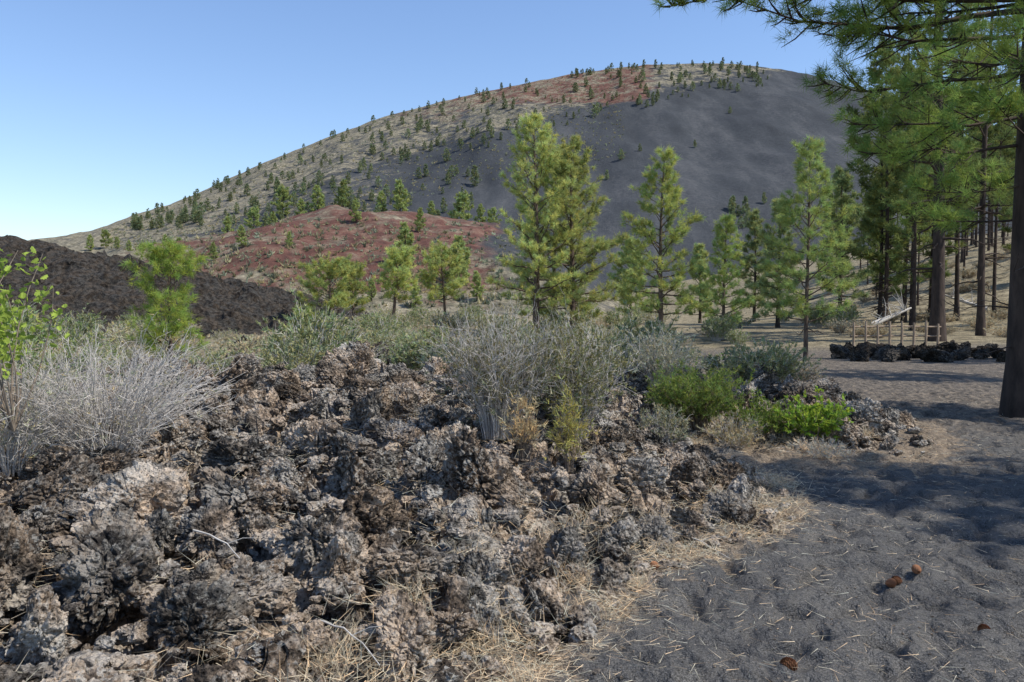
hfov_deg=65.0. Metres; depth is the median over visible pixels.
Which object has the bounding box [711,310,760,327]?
sagebrush
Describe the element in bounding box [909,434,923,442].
lava boulder
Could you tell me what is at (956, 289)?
pine tree
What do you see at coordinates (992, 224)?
pine tree
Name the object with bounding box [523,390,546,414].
lava boulder
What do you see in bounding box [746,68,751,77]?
pine tree
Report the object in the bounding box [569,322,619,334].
sagebrush
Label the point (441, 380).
lava boulder
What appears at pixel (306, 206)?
pine tree
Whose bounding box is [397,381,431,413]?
lava boulder
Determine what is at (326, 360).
lava boulder
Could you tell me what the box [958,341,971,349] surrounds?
lava boulder
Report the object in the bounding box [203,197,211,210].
pine tree
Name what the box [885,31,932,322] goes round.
pine tree
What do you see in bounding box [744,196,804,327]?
pine tree
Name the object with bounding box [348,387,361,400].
lava boulder
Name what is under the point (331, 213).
red cinder mound
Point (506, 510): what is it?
lava rubble
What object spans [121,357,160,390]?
lava boulder
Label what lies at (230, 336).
dry bush
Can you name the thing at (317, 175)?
pine tree
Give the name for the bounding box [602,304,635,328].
shrub
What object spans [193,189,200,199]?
pine tree
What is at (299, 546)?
lava boulder
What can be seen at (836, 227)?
pine tree
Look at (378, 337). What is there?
sagebrush
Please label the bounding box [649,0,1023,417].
pine tree
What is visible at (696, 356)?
sagebrush
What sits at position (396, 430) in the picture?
lava boulder
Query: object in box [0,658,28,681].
lava boulder
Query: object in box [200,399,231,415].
lava boulder
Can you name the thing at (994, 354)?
lava boulder
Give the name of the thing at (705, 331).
dry bush
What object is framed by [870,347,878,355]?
lava boulder
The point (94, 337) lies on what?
sagebrush
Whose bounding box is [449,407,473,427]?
lava boulder
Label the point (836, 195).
pine tree
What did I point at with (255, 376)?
lava boulder
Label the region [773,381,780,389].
lava boulder
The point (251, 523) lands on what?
lava boulder
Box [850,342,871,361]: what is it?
lava boulder
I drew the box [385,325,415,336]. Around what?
sagebrush
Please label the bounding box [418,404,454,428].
lava boulder
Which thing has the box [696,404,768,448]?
dry bush
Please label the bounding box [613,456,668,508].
lava boulder
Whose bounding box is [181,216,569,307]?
mound brush
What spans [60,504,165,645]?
lava boulder
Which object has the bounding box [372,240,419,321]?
pine tree
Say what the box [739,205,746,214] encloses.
pine tree
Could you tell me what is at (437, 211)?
pine tree
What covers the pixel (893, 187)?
pine tree
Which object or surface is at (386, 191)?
pine tree
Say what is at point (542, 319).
shrub
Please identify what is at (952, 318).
dry bush
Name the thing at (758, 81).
pine tree
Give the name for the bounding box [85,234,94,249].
pine tree
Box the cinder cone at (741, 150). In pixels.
[27,63,1011,295]
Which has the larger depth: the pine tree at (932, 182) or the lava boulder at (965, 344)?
the pine tree at (932, 182)
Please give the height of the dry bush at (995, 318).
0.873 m
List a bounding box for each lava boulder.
[0,454,99,529]
[0,506,44,620]
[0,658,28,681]
[4,586,68,665]
[5,404,64,446]
[16,442,90,480]
[18,501,71,547]
[22,656,133,681]
[50,354,100,374]
[60,460,194,556]
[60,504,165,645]
[80,363,112,380]
[85,443,125,459]
[88,418,148,452]
[94,451,140,473]
[100,374,139,403]
[100,470,111,475]
[118,457,195,496]
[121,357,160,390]
[127,355,153,370]
[140,577,256,664]
[145,507,176,554]
[147,357,205,394]
[158,413,199,449]
[168,392,190,412]
[173,498,239,561]
[173,558,224,588]
[178,664,241,681]
[184,387,230,418]
[192,360,212,384]
[193,413,237,435]
[194,466,276,517]
[199,435,286,476]
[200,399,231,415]
[201,416,228,440]
[217,352,261,386]
[220,557,300,617]
[222,347,263,363]
[228,335,256,348]
[230,378,261,401]
[234,396,254,410]
[235,509,275,551]
[250,372,264,380]
[260,364,274,373]
[260,457,301,488]
[260,478,308,522]
[263,369,283,399]
[267,369,300,400]
[269,379,309,402]
[272,511,362,578]
[275,361,288,370]
[284,420,343,471]
[291,362,315,383]
[297,396,326,420]
[307,529,368,615]
[315,361,345,388]
[316,358,335,365]
[322,340,377,374]
[323,430,376,477]
[324,450,376,499]
[340,373,379,392]
[342,386,394,435]
[342,488,410,548]
[345,368,364,376]
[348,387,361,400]
[358,543,459,599]
[360,447,401,483]
[361,416,418,448]
[365,371,389,384]
[371,341,386,354]
[374,589,436,681]
[375,344,409,365]
[378,381,418,423]
[385,373,414,383]
[386,362,427,386]
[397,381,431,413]
[401,425,449,499]
[418,356,447,387]
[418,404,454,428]
[429,608,478,648]
[433,574,486,604]
[436,373,457,380]
[436,377,466,395]
[441,436,530,521]
[443,666,478,681]
[445,352,478,374]
[448,421,479,447]
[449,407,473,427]
[456,550,516,591]
[476,606,501,626]
[494,534,544,586]
[512,421,560,448]
[522,579,570,639]
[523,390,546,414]
[534,397,593,429]
[543,526,587,567]
[557,439,581,474]
[566,459,623,511]
[587,557,629,599]
[589,404,615,432]
[593,418,616,437]
[594,519,637,561]
[598,419,636,453]
[604,368,654,400]
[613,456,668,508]
[633,434,652,446]
[633,514,675,552]
[637,424,673,446]
[639,385,666,414]
[657,441,686,457]
[658,451,708,495]
[668,507,715,533]
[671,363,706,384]
[673,433,692,445]
[678,524,700,544]
[686,443,722,464]
[690,450,716,481]
[702,490,756,530]
[706,435,715,442]
[708,462,744,488]
[730,455,757,483]
[735,381,755,409]
[745,360,779,382]
[748,395,759,409]
[749,484,764,503]
[752,378,775,398]
[772,380,815,404]
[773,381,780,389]
[773,398,790,416]
[775,421,804,444]
[778,374,797,391]
[815,377,841,393]
[816,394,837,402]
[818,416,866,449]
[823,400,834,407]
[826,392,838,403]
[829,343,850,358]
[842,396,887,436]
[844,345,852,352]
[844,391,862,401]
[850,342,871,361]
[856,341,876,357]
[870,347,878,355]
[871,344,894,359]
[876,343,890,347]
[878,419,898,436]
[879,434,899,450]
[881,347,900,361]
[883,407,899,424]
[894,343,911,360]
[898,412,914,427]
[900,410,915,427]
[906,345,918,354]
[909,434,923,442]
[912,345,934,357]
[917,347,941,361]
[932,349,953,362]
[933,342,956,352]
[946,340,961,349]
[950,347,971,360]
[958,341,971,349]
[971,345,989,355]
[972,348,991,358]
[985,343,998,347]
[989,347,1003,357]
[996,351,1005,361]
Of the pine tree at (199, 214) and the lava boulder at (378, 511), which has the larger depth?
the pine tree at (199, 214)
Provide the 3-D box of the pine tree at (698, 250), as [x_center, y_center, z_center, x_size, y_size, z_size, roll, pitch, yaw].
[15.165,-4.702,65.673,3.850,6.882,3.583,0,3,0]
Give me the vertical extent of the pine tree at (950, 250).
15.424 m
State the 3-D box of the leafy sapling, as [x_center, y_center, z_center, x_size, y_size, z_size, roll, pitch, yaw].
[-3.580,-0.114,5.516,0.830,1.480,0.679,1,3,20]
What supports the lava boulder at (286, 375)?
on the lava flow
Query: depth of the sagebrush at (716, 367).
13.40 m
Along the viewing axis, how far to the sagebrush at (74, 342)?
7.79 m
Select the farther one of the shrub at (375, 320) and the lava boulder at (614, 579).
the shrub at (375, 320)
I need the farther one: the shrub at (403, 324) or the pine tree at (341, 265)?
the pine tree at (341, 265)
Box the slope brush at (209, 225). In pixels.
[105,67,626,249]
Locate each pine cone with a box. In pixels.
[650,561,658,569]
[780,657,797,670]
[885,578,896,587]
[892,576,902,584]
[911,564,921,573]
[977,624,989,630]
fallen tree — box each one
[869,285,911,324]
[945,281,988,310]
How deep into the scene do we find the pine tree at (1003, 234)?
87.39 m
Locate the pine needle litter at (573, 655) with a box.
[492,396,1023,681]
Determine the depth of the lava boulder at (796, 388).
10.40 m
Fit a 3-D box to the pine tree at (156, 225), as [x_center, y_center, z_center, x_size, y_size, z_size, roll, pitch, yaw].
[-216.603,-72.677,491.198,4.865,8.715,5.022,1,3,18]
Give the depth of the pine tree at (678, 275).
33.64 m
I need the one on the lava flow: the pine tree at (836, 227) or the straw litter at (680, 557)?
the straw litter at (680, 557)
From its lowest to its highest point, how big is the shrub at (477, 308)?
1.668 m
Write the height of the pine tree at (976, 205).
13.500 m
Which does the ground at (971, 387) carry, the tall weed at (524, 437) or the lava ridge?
the lava ridge
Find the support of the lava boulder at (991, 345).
on the ground at (971, 387)
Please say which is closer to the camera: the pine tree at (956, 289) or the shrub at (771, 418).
the shrub at (771, 418)
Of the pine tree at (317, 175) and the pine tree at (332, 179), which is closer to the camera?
the pine tree at (332, 179)
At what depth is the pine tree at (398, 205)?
392.28 m
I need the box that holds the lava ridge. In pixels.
[0,235,409,342]
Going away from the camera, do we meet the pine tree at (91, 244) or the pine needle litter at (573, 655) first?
the pine needle litter at (573, 655)
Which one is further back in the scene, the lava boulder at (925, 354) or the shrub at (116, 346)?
the lava boulder at (925, 354)
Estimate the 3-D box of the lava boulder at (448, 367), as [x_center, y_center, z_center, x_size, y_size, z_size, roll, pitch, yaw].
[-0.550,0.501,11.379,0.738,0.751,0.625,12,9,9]
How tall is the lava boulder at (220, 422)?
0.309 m
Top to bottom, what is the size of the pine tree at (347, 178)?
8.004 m
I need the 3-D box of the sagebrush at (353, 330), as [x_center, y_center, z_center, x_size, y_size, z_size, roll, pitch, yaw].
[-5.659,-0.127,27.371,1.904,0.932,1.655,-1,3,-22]
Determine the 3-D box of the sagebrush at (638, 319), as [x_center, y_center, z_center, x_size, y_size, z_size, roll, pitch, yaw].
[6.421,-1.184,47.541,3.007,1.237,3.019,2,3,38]
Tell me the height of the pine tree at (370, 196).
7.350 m
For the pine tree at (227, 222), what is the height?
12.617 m
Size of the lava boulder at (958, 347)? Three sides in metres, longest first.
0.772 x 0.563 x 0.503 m
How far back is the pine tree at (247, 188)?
528.17 m
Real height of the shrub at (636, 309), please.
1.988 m
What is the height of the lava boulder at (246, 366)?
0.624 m
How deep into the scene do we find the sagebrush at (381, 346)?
13.37 m
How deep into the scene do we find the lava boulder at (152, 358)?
10.75 m
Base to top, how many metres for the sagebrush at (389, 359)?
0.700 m
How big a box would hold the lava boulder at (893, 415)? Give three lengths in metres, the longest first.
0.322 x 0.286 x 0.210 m
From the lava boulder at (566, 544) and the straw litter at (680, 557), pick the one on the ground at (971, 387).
the lava boulder at (566, 544)
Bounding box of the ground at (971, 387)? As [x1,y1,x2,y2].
[73,229,1023,681]
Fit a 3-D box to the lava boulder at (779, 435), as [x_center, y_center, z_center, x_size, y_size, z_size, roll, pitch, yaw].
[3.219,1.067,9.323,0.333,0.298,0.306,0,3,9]
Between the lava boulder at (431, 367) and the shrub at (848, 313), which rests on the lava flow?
the lava boulder at (431, 367)
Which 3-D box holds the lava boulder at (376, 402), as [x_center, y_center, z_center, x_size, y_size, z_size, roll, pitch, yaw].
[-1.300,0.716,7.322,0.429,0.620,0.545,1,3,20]
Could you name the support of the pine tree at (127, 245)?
on the cinder cone at (741, 150)
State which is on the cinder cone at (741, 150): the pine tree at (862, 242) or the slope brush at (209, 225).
the slope brush at (209, 225)
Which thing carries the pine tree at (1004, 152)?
on the ground at (971, 387)
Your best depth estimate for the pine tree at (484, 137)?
514.67 m
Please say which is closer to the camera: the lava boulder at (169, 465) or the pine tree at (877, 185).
the lava boulder at (169, 465)
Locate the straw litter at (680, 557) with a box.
[0,386,829,681]
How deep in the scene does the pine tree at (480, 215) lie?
377.70 m
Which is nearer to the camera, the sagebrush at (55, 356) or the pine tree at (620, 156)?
the sagebrush at (55, 356)
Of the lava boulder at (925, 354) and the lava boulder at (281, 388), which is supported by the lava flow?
the lava boulder at (281, 388)
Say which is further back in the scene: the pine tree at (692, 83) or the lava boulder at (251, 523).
the pine tree at (692, 83)
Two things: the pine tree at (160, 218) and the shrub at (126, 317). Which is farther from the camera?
the pine tree at (160, 218)
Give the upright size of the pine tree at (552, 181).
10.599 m
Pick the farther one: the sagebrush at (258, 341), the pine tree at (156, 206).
the pine tree at (156, 206)
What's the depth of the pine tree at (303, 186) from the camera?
471.02 m
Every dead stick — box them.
[193,529,241,558]
[320,619,385,665]
[673,531,729,558]
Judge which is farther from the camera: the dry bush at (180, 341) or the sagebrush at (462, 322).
the sagebrush at (462, 322)
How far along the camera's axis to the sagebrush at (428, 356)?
13.73 m
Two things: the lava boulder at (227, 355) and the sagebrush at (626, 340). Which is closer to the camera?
the lava boulder at (227, 355)
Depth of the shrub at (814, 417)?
8.93 m
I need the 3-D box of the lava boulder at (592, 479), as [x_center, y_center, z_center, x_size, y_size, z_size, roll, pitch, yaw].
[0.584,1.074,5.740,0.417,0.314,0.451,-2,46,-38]
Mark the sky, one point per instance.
(111, 111)
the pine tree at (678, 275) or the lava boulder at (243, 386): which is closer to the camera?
the lava boulder at (243, 386)
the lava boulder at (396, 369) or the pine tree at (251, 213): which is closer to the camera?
the lava boulder at (396, 369)
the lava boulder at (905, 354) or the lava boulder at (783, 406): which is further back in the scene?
the lava boulder at (905, 354)
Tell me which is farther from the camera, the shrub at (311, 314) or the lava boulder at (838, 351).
the shrub at (311, 314)
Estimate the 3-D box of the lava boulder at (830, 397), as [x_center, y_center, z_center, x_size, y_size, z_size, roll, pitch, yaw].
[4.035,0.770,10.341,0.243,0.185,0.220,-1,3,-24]
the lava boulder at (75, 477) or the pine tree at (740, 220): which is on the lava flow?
the lava boulder at (75, 477)
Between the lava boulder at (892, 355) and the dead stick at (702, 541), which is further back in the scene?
the lava boulder at (892, 355)
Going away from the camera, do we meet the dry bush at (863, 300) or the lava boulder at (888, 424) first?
the lava boulder at (888, 424)
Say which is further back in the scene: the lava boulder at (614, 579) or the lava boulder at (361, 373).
the lava boulder at (361, 373)
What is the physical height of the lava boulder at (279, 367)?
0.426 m
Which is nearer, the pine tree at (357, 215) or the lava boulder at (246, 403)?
the lava boulder at (246, 403)
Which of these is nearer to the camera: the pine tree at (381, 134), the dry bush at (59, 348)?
the dry bush at (59, 348)
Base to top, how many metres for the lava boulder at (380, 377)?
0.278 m
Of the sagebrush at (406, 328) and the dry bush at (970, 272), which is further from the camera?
the dry bush at (970, 272)
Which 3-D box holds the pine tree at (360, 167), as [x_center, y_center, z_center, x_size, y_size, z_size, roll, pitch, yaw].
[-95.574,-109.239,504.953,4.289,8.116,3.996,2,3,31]
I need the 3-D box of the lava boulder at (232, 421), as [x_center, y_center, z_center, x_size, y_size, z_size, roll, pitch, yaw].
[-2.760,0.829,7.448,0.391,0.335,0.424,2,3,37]
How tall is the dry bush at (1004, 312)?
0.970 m
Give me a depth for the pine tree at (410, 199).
416.89 m
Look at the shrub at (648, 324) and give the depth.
13.28 m
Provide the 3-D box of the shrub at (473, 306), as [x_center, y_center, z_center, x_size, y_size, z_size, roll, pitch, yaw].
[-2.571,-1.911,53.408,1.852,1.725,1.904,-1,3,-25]
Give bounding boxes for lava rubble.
[0,372,936,681]
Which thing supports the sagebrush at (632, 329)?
on the ground at (971, 387)
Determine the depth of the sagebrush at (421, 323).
44.46 m
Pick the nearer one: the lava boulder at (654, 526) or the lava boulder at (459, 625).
the lava boulder at (459, 625)
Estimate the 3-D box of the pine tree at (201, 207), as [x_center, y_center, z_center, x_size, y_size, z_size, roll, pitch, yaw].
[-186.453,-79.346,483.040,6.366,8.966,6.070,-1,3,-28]
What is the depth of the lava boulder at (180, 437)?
6.79 m
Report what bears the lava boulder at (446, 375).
on the lava flow
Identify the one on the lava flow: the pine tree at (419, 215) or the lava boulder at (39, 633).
the lava boulder at (39, 633)
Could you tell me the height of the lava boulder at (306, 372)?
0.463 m
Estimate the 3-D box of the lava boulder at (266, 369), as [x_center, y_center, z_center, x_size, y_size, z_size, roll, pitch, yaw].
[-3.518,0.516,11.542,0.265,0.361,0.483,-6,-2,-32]
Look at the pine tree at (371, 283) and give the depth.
110.68 m
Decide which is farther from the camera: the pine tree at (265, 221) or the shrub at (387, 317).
the pine tree at (265, 221)
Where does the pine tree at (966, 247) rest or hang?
on the ground at (971, 387)
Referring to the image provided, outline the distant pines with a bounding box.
[132,57,768,228]
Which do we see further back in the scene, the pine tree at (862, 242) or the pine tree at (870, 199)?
the pine tree at (862, 242)
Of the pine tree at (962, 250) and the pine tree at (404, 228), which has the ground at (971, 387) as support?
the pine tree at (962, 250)
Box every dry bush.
[0,314,239,456]
[0,351,101,476]
[34,340,79,353]
[141,330,209,356]
[197,335,276,359]
[223,332,250,341]
[252,331,284,346]
[403,321,447,332]
[589,316,615,329]
[629,402,695,442]
[694,326,713,336]
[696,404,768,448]
[777,359,828,383]
[779,436,856,459]
[820,317,852,332]
[838,319,878,330]
[843,302,863,308]
[844,324,874,335]
[856,322,896,337]
[857,296,872,302]
[874,311,904,322]
[909,323,928,332]
[916,308,929,320]
[946,261,954,267]
[946,313,960,321]
[946,325,960,333]
[951,280,977,291]
[959,267,976,277]
[959,315,1001,329]
[966,315,1003,325]
[983,323,1006,336]
[985,251,1010,259]
[985,305,1007,318]
[989,301,1007,309]
[999,245,1010,252]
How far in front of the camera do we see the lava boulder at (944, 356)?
22.93 m
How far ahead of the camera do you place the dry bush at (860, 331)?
35.77 m
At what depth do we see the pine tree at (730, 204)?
379.15 m
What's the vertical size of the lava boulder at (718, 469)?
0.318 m
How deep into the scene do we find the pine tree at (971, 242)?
108.04 m
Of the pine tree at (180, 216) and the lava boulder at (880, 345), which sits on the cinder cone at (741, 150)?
the pine tree at (180, 216)
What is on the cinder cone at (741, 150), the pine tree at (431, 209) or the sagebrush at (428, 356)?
the pine tree at (431, 209)
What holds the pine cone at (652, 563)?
on the ground at (971, 387)
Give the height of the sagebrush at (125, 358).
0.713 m
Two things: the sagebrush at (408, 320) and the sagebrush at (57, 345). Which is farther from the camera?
the sagebrush at (408, 320)
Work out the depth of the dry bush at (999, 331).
35.66 m
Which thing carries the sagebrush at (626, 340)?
on the ground at (971, 387)
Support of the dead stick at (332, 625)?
on the straw litter at (680, 557)
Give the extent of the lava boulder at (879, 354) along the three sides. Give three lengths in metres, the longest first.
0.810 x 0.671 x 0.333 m
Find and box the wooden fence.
[850,320,940,345]
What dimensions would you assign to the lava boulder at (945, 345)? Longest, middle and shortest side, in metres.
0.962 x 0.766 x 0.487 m
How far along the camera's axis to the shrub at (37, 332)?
12.59 m
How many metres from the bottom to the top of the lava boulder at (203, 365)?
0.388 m
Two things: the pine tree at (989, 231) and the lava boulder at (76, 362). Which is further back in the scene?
the pine tree at (989, 231)
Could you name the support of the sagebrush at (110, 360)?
on the lava flow
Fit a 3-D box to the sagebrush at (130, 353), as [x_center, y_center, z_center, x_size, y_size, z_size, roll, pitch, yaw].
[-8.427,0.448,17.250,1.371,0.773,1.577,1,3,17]
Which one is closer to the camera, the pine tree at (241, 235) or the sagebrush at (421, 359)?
the sagebrush at (421, 359)
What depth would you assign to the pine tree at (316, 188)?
416.73 m
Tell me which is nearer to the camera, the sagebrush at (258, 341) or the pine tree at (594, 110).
the sagebrush at (258, 341)
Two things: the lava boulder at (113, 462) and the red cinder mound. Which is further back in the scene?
the red cinder mound
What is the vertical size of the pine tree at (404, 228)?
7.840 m
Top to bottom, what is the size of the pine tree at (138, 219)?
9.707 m
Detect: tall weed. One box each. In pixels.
[497,387,552,459]
[543,375,600,472]
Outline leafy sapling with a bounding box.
[0,246,69,431]
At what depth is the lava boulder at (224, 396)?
8.10 m
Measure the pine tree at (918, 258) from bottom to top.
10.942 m
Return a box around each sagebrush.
[0,296,140,421]
[37,338,80,353]
[39,349,68,365]
[81,316,156,351]
[81,345,149,362]
[85,330,119,344]
[101,348,132,368]
[103,350,141,368]
[123,317,199,347]
[164,344,244,376]
[169,352,221,363]
[210,328,238,342]
[213,334,268,354]
[220,328,350,370]
[270,324,392,361]
[327,324,370,339]
[344,310,397,333]
[349,326,407,347]
[370,345,390,361]
[373,305,402,319]
[374,350,409,367]
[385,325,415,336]
[396,310,435,323]
[400,318,430,327]
[409,329,535,362]
[415,333,500,367]
[418,307,460,328]
[438,338,551,364]
[442,310,483,328]
[459,310,499,325]
[526,318,556,332]
[550,326,613,343]
[562,336,619,371]
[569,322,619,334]
[577,326,639,356]
[584,322,636,340]
[594,311,643,326]
[609,320,665,340]
[620,319,712,387]
[636,307,678,325]
[661,330,696,344]
[681,343,703,363]
[689,343,807,386]
[697,353,742,377]
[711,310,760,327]
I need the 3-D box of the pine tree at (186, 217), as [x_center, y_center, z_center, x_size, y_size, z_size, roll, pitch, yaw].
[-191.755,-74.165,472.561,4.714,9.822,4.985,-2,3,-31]
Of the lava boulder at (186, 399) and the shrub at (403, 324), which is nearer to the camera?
the lava boulder at (186, 399)
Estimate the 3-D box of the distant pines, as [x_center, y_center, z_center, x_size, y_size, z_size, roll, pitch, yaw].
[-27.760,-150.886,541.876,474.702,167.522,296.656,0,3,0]
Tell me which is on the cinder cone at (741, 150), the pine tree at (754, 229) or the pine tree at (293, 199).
the pine tree at (293, 199)
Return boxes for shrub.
[5,297,60,353]
[12,300,48,333]
[39,315,83,350]
[48,303,110,345]
[101,338,134,363]
[111,307,159,337]
[224,329,251,345]
[252,287,370,358]
[260,316,310,358]
[312,307,333,317]
[355,304,401,338]
[360,304,400,329]
[381,333,428,369]
[382,324,432,351]
[392,312,460,370]
[392,320,415,338]
[408,303,436,320]
[412,284,574,439]
[456,301,483,317]
[460,300,486,312]
[467,311,549,347]
[486,305,536,334]
[508,284,642,445]
[539,315,567,326]
[592,299,694,371]
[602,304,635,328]
[626,304,654,324]
[642,352,758,430]
[698,309,736,340]
[706,316,738,339]
[718,336,820,381]
[723,388,796,437]
[725,325,754,344]
[772,386,855,442]
[774,309,793,323]
[800,298,836,327]
[823,296,864,328]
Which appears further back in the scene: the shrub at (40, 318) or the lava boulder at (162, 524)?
the shrub at (40, 318)
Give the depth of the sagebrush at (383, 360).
15.77 m
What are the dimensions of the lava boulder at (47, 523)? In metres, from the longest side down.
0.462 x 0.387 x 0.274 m
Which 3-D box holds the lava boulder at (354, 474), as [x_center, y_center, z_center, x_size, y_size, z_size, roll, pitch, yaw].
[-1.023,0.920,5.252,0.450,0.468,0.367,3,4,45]
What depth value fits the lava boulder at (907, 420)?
10.41 m
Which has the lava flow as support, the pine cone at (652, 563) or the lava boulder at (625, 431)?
the lava boulder at (625, 431)
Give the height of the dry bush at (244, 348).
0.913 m
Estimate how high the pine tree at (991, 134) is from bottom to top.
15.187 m
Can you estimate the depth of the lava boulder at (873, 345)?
25.62 m
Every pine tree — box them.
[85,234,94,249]
[100,229,112,246]
[113,236,119,248]
[118,235,211,362]
[126,240,132,250]
[136,216,140,228]
[149,217,154,228]
[153,216,160,227]
[154,203,160,214]
[158,215,164,226]
[175,215,181,228]
[179,213,184,223]
[182,207,188,221]
[188,208,196,221]
[191,211,198,221]
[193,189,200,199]
[196,211,201,221]
[197,202,205,214]
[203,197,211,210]
[206,242,219,259]
[221,216,234,233]
[224,213,234,226]
[233,202,239,212]
[235,224,247,247]
[243,183,250,195]
[243,205,262,229]
[252,196,260,209]
[261,212,268,226]
[265,202,270,210]
[268,173,273,182]
[268,211,277,224]
[270,184,292,215]
[276,180,280,190]
[279,210,284,220]
[284,231,292,244]
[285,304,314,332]
[288,191,297,206]
[292,182,298,192]
[294,198,306,214]
[296,250,356,314]
[299,182,307,194]
[303,201,311,211]
[309,184,323,210]
[315,170,322,180]
[329,175,335,186]
[330,181,337,192]
[333,178,350,207]
[334,260,371,319]
[345,172,350,183]
[345,186,354,197]
[348,198,361,222]
[357,161,362,172]
[361,157,366,169]
[365,279,376,300]
[368,189,374,200]
[372,190,387,211]
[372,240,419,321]
[375,176,381,187]
[375,204,381,211]
[379,131,383,140]
[382,184,391,195]
[392,179,409,210]
[394,221,418,266]
[406,192,411,205]
[408,284,422,306]
[413,207,425,231]
[414,167,421,177]
[415,239,469,315]
[423,163,429,176]
[426,200,436,214]
[434,209,440,215]
[440,197,447,211]
[442,148,450,161]
[445,171,451,183]
[447,189,473,219]
[448,165,455,176]
[449,234,471,284]
[457,138,464,148]
[469,126,475,137]
[469,191,473,203]
[470,164,479,186]
[470,270,486,300]
[473,203,486,221]
[480,132,487,142]
[485,109,584,333]
[485,120,490,130]
[487,207,502,222]
[488,126,494,137]
[502,98,507,107]
[502,147,599,318]
[504,118,511,129]
[521,133,629,327]
[589,89,594,98]
[590,104,598,116]
[605,235,651,315]
[616,144,708,330]
[617,149,623,159]
[637,94,642,103]
[640,71,645,80]
[643,83,648,93]
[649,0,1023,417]
[674,243,715,322]
[690,81,695,90]
[695,213,755,324]
[717,77,721,88]
[728,197,735,211]
[729,207,776,321]
[730,195,736,209]
[735,205,740,215]
[737,216,745,227]
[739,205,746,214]
[741,195,748,212]
[741,215,749,226]
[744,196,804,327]
[745,207,751,222]
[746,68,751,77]
[755,76,760,85]
[757,134,864,360]
[762,192,766,203]
[810,163,876,318]
[821,173,859,303]
[829,197,839,268]
[838,41,909,319]
[846,37,922,324]
[851,187,871,266]
[856,196,879,284]
[865,166,896,311]
[865,217,889,284]
[868,230,884,297]
[869,0,1020,341]
[873,57,956,330]
[874,75,948,329]
[884,166,901,261]
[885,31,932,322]
[903,78,967,314]
[904,169,926,305]
[908,3,1022,335]
[916,132,962,287]
[925,67,954,315]
[943,41,1001,320]
[952,120,980,262]
[953,145,986,278]
[960,45,1014,279]
[969,140,988,244]
[970,140,977,244]
[970,141,979,247]
[973,76,1019,315]
[978,129,1002,250]
[986,132,996,245]
[990,124,1015,245]
[992,84,1018,259]
[997,139,1015,253]
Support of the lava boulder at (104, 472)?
on the lava flow
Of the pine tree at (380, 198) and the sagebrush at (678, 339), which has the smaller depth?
the sagebrush at (678, 339)
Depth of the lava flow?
5.15 m
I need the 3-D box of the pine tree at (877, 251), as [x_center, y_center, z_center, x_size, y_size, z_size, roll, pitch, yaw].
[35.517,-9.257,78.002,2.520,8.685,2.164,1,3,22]
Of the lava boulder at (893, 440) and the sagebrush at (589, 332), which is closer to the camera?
the lava boulder at (893, 440)
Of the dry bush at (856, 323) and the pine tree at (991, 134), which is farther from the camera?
the pine tree at (991, 134)
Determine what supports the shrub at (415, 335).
on the ground at (971, 387)
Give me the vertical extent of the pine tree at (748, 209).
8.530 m
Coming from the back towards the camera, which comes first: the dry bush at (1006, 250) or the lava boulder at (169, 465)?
the dry bush at (1006, 250)
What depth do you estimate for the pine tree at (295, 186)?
483.76 m
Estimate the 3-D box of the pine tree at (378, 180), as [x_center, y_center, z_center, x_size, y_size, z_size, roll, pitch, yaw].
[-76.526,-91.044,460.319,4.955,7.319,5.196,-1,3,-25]
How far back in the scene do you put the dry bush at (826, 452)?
8.41 m
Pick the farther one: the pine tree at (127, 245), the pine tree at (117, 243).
the pine tree at (117, 243)
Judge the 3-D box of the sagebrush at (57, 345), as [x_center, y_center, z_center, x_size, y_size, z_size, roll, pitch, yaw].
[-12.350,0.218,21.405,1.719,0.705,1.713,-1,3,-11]
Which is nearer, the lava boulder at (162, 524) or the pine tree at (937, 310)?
the lava boulder at (162, 524)
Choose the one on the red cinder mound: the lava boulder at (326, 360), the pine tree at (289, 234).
the pine tree at (289, 234)
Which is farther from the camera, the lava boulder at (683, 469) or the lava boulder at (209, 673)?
the lava boulder at (683, 469)
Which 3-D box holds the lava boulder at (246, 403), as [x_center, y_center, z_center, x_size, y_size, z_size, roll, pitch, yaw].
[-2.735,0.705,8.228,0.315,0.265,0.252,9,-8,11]
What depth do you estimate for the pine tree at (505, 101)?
611.28 m
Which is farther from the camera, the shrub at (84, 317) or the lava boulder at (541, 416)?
the shrub at (84, 317)
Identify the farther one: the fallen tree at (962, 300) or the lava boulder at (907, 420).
the fallen tree at (962, 300)
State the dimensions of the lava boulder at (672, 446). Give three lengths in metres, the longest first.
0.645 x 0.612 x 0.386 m
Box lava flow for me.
[0,360,902,681]
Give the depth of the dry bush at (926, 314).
51.23 m
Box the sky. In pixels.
[0,0,1021,239]
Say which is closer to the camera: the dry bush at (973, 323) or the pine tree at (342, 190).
the dry bush at (973, 323)
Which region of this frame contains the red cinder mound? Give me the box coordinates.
[116,205,628,315]
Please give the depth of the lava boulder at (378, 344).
22.77 m
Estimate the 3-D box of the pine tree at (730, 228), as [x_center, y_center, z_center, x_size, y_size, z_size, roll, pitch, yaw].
[10.169,-3.036,37.880,2.736,6.118,2.736,-1,3,-22]
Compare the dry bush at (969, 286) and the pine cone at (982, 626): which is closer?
the pine cone at (982, 626)
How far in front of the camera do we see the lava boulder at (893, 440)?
8.81 m

